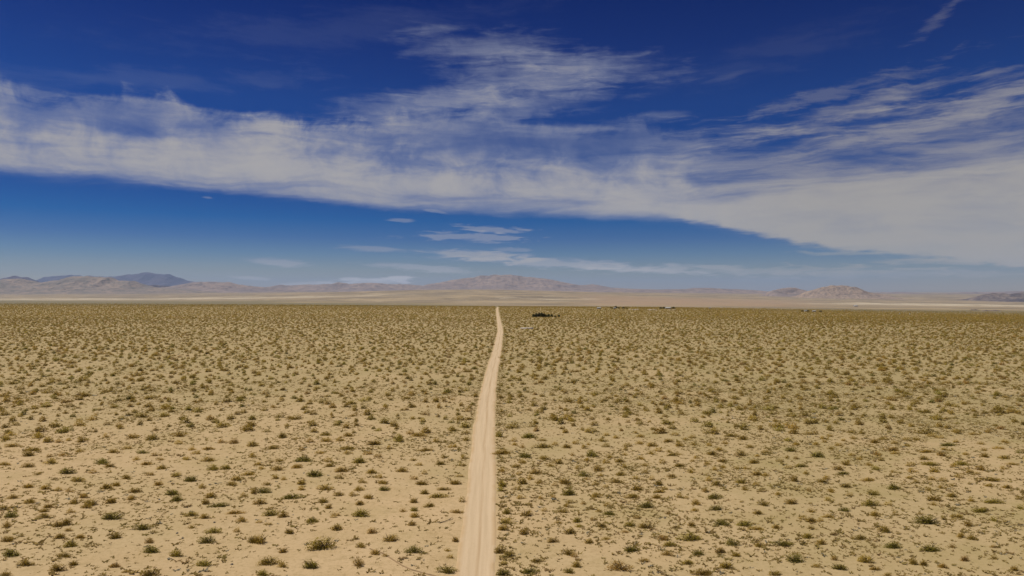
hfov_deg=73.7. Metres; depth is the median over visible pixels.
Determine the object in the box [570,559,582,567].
desert shrub
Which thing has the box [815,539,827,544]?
desert shrub
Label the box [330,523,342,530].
desert shrub
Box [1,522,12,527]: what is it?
desert shrub
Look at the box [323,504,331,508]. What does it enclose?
desert shrub
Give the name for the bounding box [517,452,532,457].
desert shrub
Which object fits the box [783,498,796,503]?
desert shrub
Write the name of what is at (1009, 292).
ridge
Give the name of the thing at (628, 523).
desert shrub
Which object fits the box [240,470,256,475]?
desert shrub
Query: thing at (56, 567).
desert shrub
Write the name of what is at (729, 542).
desert shrub
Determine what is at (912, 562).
desert shrub
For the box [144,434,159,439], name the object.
desert shrub
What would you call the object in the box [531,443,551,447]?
desert shrub
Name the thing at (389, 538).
desert shrub
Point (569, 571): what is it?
desert shrub
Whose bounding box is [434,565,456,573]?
desert shrub
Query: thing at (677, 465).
desert shrub
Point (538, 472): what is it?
desert shrub
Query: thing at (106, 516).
desert shrub
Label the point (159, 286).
dark mesa hill
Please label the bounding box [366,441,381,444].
desert shrub
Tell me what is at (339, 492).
desert shrub
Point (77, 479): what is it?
desert shrub
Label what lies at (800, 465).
desert shrub
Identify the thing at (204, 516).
desert shrub
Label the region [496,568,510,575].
desert shrub
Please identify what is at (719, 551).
desert shrub
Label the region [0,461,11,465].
desert shrub
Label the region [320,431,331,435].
desert shrub
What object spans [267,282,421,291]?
mountain range
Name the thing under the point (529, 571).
desert shrub
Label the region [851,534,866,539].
desert shrub
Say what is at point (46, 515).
desert shrub
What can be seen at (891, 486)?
desert shrub
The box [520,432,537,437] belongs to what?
desert shrub
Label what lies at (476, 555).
dirt road
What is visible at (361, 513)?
desert shrub
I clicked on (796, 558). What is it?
desert shrub
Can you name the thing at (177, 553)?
desert shrub
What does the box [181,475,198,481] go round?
desert shrub
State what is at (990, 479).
desert shrub
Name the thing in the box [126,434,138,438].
desert shrub
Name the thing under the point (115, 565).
desert shrub
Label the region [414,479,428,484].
desert shrub
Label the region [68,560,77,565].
desert shrub
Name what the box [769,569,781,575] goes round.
desert shrub
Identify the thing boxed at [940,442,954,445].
desert shrub
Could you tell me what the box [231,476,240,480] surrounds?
desert shrub
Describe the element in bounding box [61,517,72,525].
desert shrub
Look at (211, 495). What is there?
desert shrub
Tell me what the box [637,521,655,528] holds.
desert shrub
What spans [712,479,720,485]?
desert shrub
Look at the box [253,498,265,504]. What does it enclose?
desert shrub
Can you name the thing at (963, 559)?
desert shrub
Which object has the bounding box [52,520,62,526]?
desert shrub
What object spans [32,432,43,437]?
desert shrub
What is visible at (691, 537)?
desert shrub
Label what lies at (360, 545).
desert shrub
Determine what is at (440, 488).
desert shrub
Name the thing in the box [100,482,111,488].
desert shrub
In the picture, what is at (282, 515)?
desert shrub
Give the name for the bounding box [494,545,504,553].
desert shrub
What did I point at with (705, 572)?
desert shrub
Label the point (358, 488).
desert shrub
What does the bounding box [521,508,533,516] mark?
desert shrub
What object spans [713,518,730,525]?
desert shrub
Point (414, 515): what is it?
desert shrub
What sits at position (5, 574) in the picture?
desert shrub
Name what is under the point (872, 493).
desert shrub
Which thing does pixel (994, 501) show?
desert shrub
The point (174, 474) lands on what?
desert shrub
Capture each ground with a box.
[0,289,1023,575]
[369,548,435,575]
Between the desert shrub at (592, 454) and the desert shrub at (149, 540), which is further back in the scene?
the desert shrub at (592, 454)
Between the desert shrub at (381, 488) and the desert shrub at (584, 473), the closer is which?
the desert shrub at (381, 488)
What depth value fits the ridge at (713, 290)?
19470.91 m
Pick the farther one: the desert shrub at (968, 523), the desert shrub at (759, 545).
the desert shrub at (968, 523)
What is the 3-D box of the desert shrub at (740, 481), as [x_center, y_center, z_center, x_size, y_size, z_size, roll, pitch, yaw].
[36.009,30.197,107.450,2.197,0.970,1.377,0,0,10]
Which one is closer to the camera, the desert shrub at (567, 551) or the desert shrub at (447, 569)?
the desert shrub at (447, 569)
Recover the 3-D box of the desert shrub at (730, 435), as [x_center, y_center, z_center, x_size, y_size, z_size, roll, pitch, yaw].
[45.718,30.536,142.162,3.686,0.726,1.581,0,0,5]
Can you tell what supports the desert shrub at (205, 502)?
on the ground at (344, 549)
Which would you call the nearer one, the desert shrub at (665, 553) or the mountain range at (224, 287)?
the desert shrub at (665, 553)
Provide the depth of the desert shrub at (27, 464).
117.26 m
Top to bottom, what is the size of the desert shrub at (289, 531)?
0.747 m
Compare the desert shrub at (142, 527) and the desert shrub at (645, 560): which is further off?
the desert shrub at (142, 527)
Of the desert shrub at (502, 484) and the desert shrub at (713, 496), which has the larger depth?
the desert shrub at (502, 484)
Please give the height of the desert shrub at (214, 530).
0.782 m
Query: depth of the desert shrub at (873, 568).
73.75 m
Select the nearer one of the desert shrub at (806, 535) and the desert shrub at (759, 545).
the desert shrub at (759, 545)
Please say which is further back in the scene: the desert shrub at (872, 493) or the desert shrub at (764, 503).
the desert shrub at (872, 493)
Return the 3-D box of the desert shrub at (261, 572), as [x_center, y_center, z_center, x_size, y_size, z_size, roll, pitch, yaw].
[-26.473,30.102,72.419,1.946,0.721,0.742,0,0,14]
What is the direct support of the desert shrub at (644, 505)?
on the ground at (344, 549)
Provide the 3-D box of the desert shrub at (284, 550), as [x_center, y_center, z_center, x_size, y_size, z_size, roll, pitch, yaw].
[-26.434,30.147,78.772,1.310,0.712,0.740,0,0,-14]
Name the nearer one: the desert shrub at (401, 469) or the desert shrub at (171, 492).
the desert shrub at (171, 492)
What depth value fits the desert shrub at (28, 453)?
125.10 m
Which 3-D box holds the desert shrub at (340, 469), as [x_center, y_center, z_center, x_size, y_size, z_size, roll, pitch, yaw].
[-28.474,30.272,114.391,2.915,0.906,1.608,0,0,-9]
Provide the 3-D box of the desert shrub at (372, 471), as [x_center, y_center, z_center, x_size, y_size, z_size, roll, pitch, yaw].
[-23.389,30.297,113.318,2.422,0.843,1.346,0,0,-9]
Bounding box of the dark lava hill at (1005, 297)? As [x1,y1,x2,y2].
[960,292,1023,301]
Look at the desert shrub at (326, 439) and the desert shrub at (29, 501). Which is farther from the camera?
the desert shrub at (326, 439)
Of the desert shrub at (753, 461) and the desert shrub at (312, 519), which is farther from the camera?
the desert shrub at (753, 461)
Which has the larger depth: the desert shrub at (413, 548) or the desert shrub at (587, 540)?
the desert shrub at (587, 540)
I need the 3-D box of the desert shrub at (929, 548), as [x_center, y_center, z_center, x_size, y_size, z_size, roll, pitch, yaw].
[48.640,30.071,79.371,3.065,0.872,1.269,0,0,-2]
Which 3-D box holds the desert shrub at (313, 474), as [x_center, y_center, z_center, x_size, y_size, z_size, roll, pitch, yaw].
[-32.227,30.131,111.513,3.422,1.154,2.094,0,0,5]
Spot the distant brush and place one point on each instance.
(870, 317)
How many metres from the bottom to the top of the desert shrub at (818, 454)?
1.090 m
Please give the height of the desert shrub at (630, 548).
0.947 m
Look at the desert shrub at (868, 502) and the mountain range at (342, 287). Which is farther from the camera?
the mountain range at (342, 287)
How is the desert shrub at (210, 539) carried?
on the ground at (344, 549)
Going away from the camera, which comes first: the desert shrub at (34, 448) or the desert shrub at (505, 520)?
the desert shrub at (505, 520)
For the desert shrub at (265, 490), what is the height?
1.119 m
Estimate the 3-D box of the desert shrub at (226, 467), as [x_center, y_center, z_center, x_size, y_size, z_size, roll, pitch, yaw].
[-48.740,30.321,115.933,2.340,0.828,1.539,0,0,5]
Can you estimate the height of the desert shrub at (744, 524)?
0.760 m
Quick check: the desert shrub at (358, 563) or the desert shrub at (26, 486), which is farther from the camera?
the desert shrub at (26, 486)
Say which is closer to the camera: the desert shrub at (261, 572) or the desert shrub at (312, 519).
the desert shrub at (261, 572)
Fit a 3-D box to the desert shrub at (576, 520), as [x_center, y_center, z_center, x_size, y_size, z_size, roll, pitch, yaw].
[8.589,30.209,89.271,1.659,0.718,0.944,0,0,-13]
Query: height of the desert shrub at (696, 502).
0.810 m
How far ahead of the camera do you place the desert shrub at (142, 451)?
127.22 m
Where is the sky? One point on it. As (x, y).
(761, 145)
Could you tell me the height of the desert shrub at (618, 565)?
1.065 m
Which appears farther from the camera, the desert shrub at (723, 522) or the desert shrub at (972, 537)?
the desert shrub at (723, 522)
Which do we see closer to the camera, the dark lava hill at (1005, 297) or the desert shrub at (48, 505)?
the desert shrub at (48, 505)
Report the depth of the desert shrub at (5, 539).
82.22 m
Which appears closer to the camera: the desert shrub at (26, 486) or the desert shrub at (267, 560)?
the desert shrub at (267, 560)
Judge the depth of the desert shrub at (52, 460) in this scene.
119.56 m
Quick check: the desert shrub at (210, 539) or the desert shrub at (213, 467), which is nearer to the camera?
the desert shrub at (210, 539)
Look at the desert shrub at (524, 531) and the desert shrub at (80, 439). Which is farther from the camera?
the desert shrub at (80, 439)
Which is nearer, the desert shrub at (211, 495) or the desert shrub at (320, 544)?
the desert shrub at (320, 544)
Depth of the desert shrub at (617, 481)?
107.63 m
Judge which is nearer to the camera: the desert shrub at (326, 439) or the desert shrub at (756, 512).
the desert shrub at (756, 512)
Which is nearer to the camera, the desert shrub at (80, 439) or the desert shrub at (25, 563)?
the desert shrub at (25, 563)
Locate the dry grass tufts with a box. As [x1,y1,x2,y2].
[0,313,1023,575]
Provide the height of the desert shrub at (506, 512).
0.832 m
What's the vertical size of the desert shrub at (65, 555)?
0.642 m
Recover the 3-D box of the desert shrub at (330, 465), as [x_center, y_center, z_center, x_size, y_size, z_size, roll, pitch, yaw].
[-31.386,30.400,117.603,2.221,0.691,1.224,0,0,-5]
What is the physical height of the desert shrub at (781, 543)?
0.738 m
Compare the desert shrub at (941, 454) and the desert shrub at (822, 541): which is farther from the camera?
the desert shrub at (941, 454)
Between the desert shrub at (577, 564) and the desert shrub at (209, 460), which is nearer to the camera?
the desert shrub at (577, 564)
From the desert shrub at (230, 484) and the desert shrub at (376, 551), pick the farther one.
the desert shrub at (230, 484)
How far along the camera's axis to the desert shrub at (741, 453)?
125.39 m
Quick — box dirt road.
[455,307,502,575]
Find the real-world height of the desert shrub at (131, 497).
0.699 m
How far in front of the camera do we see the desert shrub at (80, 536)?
83.30 m
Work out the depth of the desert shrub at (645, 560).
75.99 m
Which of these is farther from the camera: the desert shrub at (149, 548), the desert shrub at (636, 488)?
the desert shrub at (636, 488)
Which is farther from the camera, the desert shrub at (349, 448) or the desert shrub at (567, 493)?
the desert shrub at (349, 448)
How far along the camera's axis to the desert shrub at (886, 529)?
85.50 m
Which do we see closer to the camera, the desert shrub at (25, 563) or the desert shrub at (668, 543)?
the desert shrub at (25, 563)
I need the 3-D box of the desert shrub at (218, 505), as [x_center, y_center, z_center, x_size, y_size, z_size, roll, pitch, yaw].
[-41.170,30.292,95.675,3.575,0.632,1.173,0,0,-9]
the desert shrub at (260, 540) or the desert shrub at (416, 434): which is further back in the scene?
the desert shrub at (416, 434)
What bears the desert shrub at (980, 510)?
on the ground at (344, 549)
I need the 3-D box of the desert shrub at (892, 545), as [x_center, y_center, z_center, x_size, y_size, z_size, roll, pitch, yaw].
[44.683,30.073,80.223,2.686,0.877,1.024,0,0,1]
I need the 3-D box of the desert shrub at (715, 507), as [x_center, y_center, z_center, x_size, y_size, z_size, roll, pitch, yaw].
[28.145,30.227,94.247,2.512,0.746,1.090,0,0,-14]
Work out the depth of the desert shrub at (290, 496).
99.27 m
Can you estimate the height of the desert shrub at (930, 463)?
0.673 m
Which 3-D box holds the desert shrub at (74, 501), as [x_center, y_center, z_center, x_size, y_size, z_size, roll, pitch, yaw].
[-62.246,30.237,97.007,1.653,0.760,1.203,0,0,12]
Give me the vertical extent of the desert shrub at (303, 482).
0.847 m
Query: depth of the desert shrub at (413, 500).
97.36 m
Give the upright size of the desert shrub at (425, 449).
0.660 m
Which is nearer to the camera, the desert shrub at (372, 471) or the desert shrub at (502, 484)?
the desert shrub at (502, 484)
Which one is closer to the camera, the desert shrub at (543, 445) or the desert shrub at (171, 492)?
the desert shrub at (171, 492)
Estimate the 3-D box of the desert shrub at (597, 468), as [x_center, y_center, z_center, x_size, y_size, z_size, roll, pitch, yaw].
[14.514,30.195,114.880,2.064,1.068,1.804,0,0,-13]
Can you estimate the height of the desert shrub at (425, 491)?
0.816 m
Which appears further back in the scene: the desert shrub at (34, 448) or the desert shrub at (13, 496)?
the desert shrub at (34, 448)
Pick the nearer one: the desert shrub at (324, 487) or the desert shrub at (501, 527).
the desert shrub at (501, 527)
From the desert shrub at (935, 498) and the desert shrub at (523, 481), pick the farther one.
the desert shrub at (523, 481)
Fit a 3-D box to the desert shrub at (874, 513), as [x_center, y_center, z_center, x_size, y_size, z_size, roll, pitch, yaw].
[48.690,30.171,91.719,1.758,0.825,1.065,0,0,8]
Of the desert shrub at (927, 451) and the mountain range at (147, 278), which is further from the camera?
the mountain range at (147, 278)
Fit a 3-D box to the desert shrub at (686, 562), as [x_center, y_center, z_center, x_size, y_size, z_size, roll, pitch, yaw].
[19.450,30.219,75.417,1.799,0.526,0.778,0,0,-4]
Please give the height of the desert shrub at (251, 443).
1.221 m
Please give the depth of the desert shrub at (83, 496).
99.71 m
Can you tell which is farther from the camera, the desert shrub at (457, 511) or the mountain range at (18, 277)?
the mountain range at (18, 277)
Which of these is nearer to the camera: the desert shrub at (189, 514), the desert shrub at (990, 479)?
the desert shrub at (189, 514)
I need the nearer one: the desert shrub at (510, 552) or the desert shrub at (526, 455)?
the desert shrub at (510, 552)
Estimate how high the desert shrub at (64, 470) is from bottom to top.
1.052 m
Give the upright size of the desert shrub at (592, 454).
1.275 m
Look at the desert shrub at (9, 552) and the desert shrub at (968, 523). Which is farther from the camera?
the desert shrub at (968, 523)
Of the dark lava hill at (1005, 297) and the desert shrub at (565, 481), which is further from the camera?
the dark lava hill at (1005, 297)
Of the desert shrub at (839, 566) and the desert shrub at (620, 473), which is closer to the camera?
the desert shrub at (839, 566)
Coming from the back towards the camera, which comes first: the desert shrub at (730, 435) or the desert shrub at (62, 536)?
the desert shrub at (730, 435)
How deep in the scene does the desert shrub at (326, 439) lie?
137.13 m
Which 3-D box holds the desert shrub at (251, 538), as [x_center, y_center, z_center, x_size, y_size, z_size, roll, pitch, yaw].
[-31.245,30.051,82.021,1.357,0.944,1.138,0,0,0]
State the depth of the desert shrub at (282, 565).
74.50 m
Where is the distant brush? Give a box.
[0,303,1023,575]
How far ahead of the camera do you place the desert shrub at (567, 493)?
100.99 m
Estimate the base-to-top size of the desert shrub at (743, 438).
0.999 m
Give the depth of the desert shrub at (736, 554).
77.55 m
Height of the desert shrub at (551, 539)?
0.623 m
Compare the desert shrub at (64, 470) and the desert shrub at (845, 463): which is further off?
the desert shrub at (845, 463)
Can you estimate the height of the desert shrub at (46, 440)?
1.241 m
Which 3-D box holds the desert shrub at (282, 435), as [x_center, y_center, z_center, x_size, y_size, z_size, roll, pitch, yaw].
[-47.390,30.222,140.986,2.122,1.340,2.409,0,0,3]
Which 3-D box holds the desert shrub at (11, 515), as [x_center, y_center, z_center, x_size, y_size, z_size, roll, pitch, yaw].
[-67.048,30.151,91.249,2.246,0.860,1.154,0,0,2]
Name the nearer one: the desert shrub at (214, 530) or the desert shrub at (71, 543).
the desert shrub at (71, 543)
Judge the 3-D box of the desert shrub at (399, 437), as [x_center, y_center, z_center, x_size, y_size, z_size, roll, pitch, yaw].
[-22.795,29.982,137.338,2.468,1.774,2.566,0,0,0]
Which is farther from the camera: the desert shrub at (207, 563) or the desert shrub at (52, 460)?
the desert shrub at (52, 460)
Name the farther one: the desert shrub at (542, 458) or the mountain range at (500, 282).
the mountain range at (500, 282)
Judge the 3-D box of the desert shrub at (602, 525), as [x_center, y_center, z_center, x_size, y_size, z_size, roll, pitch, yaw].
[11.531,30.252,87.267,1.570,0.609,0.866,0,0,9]
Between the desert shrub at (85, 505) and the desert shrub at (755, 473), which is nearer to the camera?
the desert shrub at (85, 505)
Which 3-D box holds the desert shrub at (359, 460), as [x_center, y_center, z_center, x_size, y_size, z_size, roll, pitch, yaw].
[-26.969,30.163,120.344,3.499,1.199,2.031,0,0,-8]
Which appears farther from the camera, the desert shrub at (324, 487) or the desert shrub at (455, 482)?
the desert shrub at (455, 482)
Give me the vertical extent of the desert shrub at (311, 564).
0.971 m
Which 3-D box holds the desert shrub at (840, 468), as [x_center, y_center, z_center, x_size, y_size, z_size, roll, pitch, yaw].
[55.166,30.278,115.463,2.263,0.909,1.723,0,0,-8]
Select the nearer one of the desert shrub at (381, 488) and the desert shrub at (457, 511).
the desert shrub at (457, 511)
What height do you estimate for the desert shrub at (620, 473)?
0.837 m
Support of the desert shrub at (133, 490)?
on the ground at (344, 549)
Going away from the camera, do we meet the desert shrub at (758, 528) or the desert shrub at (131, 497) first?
the desert shrub at (758, 528)
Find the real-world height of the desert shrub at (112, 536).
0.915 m
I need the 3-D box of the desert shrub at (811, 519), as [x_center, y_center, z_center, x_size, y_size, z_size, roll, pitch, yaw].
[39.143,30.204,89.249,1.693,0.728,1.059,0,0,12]
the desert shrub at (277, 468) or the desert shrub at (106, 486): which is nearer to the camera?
the desert shrub at (106, 486)
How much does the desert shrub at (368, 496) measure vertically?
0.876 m
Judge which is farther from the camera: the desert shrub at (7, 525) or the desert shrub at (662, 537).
the desert shrub at (7, 525)
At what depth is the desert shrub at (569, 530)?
84.87 m
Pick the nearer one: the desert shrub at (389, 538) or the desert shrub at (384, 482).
the desert shrub at (389, 538)
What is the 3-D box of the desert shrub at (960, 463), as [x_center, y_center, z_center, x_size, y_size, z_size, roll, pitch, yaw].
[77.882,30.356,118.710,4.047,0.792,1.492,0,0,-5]
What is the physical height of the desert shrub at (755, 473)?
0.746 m
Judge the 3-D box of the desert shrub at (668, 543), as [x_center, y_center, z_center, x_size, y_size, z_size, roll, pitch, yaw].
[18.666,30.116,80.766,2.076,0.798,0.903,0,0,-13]
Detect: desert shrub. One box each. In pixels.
[0,435,11,440]
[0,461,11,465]
[0,535,13,541]
[0,571,12,575]
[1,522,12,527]
[3,510,19,517]
[3,548,19,557]
[4,442,19,446]
[8,493,20,498]
[16,559,34,565]
[21,483,34,487]
[22,450,33,456]
[23,462,35,467]
[24,497,36,503]
[25,447,40,450]
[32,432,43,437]
[38,513,53,517]
[40,485,51,489]
[42,436,54,442]
[43,458,56,463]
[43,503,53,507]
[47,563,66,571]
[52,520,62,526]
[53,531,65,538]
[53,551,70,557]
[56,467,75,473]
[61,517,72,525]
[63,539,78,547]
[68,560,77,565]
[70,477,85,481]
[70,499,78,503]
[75,533,85,538]
[76,436,88,442]
[79,493,88,498]
[82,502,91,508]
[84,498,98,505]
[94,458,109,463]
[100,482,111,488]
[101,511,124,519]
[105,498,116,503]
[109,531,123,538]
[109,563,120,567]
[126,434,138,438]
[126,495,136,499]
[128,487,141,492]
[129,522,150,529]
[136,449,148,453]
[139,545,161,553]
[139,568,161,575]
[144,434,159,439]
[144,537,153,542]
[154,480,163,485]
[156,464,167,469]
[164,488,179,494]
[168,549,183,557]
[169,430,187,436]
[170,472,181,476]
[171,495,181,501]
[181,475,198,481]
[183,511,198,516]
[196,534,215,543]
[196,558,213,566]
[199,457,213,461]
[199,513,210,518]
[202,498,209,504]
[204,491,217,497]
[204,526,222,533]
[206,463,218,469]
[206,501,230,507]
[220,464,230,469]
[226,481,236,485]
[227,509,248,514]
[228,438,237,443]
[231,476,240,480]
[234,516,247,521]
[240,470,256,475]
[247,440,259,446]
[248,535,257,543]
[249,487,258,493]
[251,534,266,544]
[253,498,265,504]
[255,555,284,565]
[256,486,272,493]
[257,569,270,575]
[261,509,278,515]
[268,444,278,448]
[270,465,284,470]
[276,561,288,567]
[277,511,288,517]
[278,432,286,438]
[278,546,287,552]
[280,492,308,499]
[285,527,294,533]
[290,464,303,468]
[293,455,312,461]
[296,479,306,484]
[302,560,318,568]
[304,536,336,550]
[306,469,322,476]
[306,517,318,522]
[316,484,333,490]
[318,496,328,502]
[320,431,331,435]
[321,437,332,441]
[323,462,335,466]
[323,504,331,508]
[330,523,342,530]
[332,491,343,495]
[334,466,349,471]
[338,445,356,449]
[351,508,370,516]
[351,557,364,566]
[352,455,366,462]
[353,485,366,490]
[355,542,365,547]
[362,492,373,499]
[365,469,377,473]
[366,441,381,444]
[367,527,376,533]
[369,548,379,554]
[377,479,387,484]
[379,486,389,490]
[381,534,399,542]
[393,434,403,441]
[395,466,407,471]
[403,544,422,552]
[408,497,418,502]
[409,511,419,517]
[411,432,427,436]
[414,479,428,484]
[418,447,434,450]
[419,489,430,494]
[429,493,446,497]
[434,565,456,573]
[437,487,451,490]
[448,479,461,484]
[450,509,464,513]
[492,448,512,454]
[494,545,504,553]
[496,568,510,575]
[497,524,508,530]
[498,480,506,486]
[499,518,512,523]
[503,509,511,514]
[505,550,514,555]
[516,477,526,484]
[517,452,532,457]
[519,528,529,534]
[519,566,541,574]
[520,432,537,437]
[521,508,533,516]
[529,469,541,473]
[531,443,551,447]
[531,557,545,562]
[539,455,550,459]
[546,537,558,542]
[559,476,569,484]
[561,487,576,495]
[561,547,574,555]
[563,527,575,533]
[563,567,574,573]
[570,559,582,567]
[571,516,582,522]
[577,470,592,476]
[584,450,597,456]
[584,538,592,543]
[592,464,602,470]
[598,522,605,527]
[604,510,614,514]
[606,558,634,571]
[608,478,623,482]
[616,471,627,475]
[623,520,635,526]
[623,544,638,551]
[624,494,640,498]
[630,484,643,490]
[636,501,653,507]
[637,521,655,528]
[639,557,650,561]
[646,441,657,446]
[655,479,662,485]
[657,534,667,540]
[660,550,673,555]
[661,540,677,546]
[674,463,685,466]
[675,532,700,540]
[681,559,694,564]
[690,498,700,504]
[690,567,711,575]
[691,548,703,555]
[708,492,724,498]
[709,504,722,510]
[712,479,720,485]
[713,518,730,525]
[713,547,725,553]
[719,560,733,568]
[723,537,741,545]
[724,433,739,436]
[731,551,740,556]
[735,450,747,456]
[735,478,745,483]
[736,520,752,525]
[738,435,748,439]
[747,459,759,463]
[747,526,764,529]
[750,470,761,475]
[752,509,762,514]
[754,542,766,546]
[755,500,768,505]
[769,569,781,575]
[771,538,793,546]
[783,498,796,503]
[784,446,796,451]
[785,550,804,562]
[788,474,798,481]
[796,463,808,466]
[803,532,813,538]
[805,516,818,522]
[809,451,824,457]
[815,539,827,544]
[816,478,828,482]
[829,563,848,569]
[832,465,843,470]
[837,506,849,511]
[839,483,851,487]
[840,460,850,465]
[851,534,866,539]
[857,554,874,563]
[861,497,880,505]
[865,490,880,495]
[868,509,880,515]
[869,566,881,569]
[870,439,879,442]
[877,524,889,532]
[881,540,903,548]
[884,482,900,489]
[909,558,917,564]
[910,514,939,523]
[919,449,933,452]
[919,543,940,551]
[921,461,939,465]
[927,495,942,501]
[936,449,945,455]
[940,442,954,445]
[944,492,958,497]
[950,460,967,465]
[961,555,969,561]
[963,520,973,526]
[965,535,977,540]
[970,507,987,512]
[975,464,986,470]
[978,475,1000,481]
[981,498,1005,503]
[998,455,1010,458]
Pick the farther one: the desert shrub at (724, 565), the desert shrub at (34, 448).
the desert shrub at (34, 448)
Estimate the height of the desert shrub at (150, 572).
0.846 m
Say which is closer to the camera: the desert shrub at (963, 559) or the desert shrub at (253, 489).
the desert shrub at (963, 559)
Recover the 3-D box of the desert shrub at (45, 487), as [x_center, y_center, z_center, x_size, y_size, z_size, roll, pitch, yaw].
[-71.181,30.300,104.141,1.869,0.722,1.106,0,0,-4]
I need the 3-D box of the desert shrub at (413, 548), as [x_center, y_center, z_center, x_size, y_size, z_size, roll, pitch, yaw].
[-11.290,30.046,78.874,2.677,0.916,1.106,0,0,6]
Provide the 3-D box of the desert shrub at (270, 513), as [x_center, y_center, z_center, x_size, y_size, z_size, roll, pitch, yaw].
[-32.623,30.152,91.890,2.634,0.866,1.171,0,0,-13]
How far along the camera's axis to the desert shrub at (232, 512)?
92.47 m
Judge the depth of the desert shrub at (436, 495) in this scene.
99.79 m
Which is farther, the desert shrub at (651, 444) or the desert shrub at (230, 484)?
the desert shrub at (651, 444)
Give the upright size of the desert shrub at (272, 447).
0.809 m
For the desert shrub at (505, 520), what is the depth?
88.69 m
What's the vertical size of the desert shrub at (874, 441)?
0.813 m
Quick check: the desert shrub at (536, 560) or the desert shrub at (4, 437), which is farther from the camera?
the desert shrub at (4, 437)
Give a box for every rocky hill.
[759,287,806,296]
[792,285,902,298]
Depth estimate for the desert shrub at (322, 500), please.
97.44 m
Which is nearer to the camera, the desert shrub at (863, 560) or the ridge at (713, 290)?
the desert shrub at (863, 560)
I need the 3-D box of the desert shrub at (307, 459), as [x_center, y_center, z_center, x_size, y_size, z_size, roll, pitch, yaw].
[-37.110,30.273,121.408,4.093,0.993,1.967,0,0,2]
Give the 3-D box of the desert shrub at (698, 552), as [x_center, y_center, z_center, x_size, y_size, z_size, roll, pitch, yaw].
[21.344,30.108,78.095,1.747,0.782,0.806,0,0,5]
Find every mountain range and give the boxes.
[0,276,41,282]
[0,276,217,293]
[37,272,192,285]
[157,282,302,292]
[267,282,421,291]
[415,274,655,291]
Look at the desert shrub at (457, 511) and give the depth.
92.77 m
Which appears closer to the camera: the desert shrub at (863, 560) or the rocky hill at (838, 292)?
the desert shrub at (863, 560)
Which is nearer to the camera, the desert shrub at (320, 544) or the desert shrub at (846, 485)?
the desert shrub at (320, 544)
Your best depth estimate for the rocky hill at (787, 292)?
14322.48 m
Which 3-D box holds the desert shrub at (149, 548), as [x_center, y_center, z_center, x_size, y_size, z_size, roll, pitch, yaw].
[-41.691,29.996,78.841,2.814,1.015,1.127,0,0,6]
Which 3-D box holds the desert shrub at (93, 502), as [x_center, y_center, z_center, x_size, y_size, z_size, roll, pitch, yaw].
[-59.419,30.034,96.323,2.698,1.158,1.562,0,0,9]
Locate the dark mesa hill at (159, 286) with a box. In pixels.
[148,285,169,287]
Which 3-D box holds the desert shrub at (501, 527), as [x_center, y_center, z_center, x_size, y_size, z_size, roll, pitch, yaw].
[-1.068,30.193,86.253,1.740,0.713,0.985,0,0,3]
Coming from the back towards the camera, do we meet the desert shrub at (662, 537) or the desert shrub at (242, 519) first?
the desert shrub at (242, 519)
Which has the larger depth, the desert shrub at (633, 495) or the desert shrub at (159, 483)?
the desert shrub at (159, 483)
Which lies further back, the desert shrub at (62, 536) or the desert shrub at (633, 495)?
the desert shrub at (633, 495)
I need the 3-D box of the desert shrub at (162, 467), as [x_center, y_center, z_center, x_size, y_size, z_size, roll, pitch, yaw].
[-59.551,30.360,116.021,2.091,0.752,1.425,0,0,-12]
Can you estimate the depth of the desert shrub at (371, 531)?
85.06 m
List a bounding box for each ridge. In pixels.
[615,288,768,293]
[880,291,1023,293]
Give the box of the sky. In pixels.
[0,0,1023,291]
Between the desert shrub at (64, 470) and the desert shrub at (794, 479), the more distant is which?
the desert shrub at (64, 470)
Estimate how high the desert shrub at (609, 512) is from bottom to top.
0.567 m
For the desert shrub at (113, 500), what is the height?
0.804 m
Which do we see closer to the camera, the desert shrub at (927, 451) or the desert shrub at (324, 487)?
the desert shrub at (324, 487)
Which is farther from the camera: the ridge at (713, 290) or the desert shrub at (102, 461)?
the ridge at (713, 290)
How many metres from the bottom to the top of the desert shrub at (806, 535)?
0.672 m
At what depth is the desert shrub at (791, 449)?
128.73 m
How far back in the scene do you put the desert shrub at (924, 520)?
88.64 m
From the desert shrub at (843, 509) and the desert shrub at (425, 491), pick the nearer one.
the desert shrub at (843, 509)
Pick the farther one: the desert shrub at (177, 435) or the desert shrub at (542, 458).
the desert shrub at (177, 435)
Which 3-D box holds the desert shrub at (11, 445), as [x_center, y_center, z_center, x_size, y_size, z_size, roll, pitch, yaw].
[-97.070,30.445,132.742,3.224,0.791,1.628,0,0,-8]
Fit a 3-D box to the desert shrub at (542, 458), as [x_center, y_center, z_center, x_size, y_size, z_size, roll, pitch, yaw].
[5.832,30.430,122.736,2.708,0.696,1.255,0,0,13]
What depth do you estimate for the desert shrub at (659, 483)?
106.20 m
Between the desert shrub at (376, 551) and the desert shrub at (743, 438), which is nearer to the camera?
the desert shrub at (376, 551)
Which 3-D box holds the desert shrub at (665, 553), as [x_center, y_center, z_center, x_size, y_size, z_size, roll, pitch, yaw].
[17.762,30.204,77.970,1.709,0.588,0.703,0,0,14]
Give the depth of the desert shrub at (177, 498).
98.12 m
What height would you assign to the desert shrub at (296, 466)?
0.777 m
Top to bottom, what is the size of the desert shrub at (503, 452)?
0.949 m
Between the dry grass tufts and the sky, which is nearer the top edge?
the sky
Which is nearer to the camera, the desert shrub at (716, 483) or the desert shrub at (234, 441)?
the desert shrub at (716, 483)

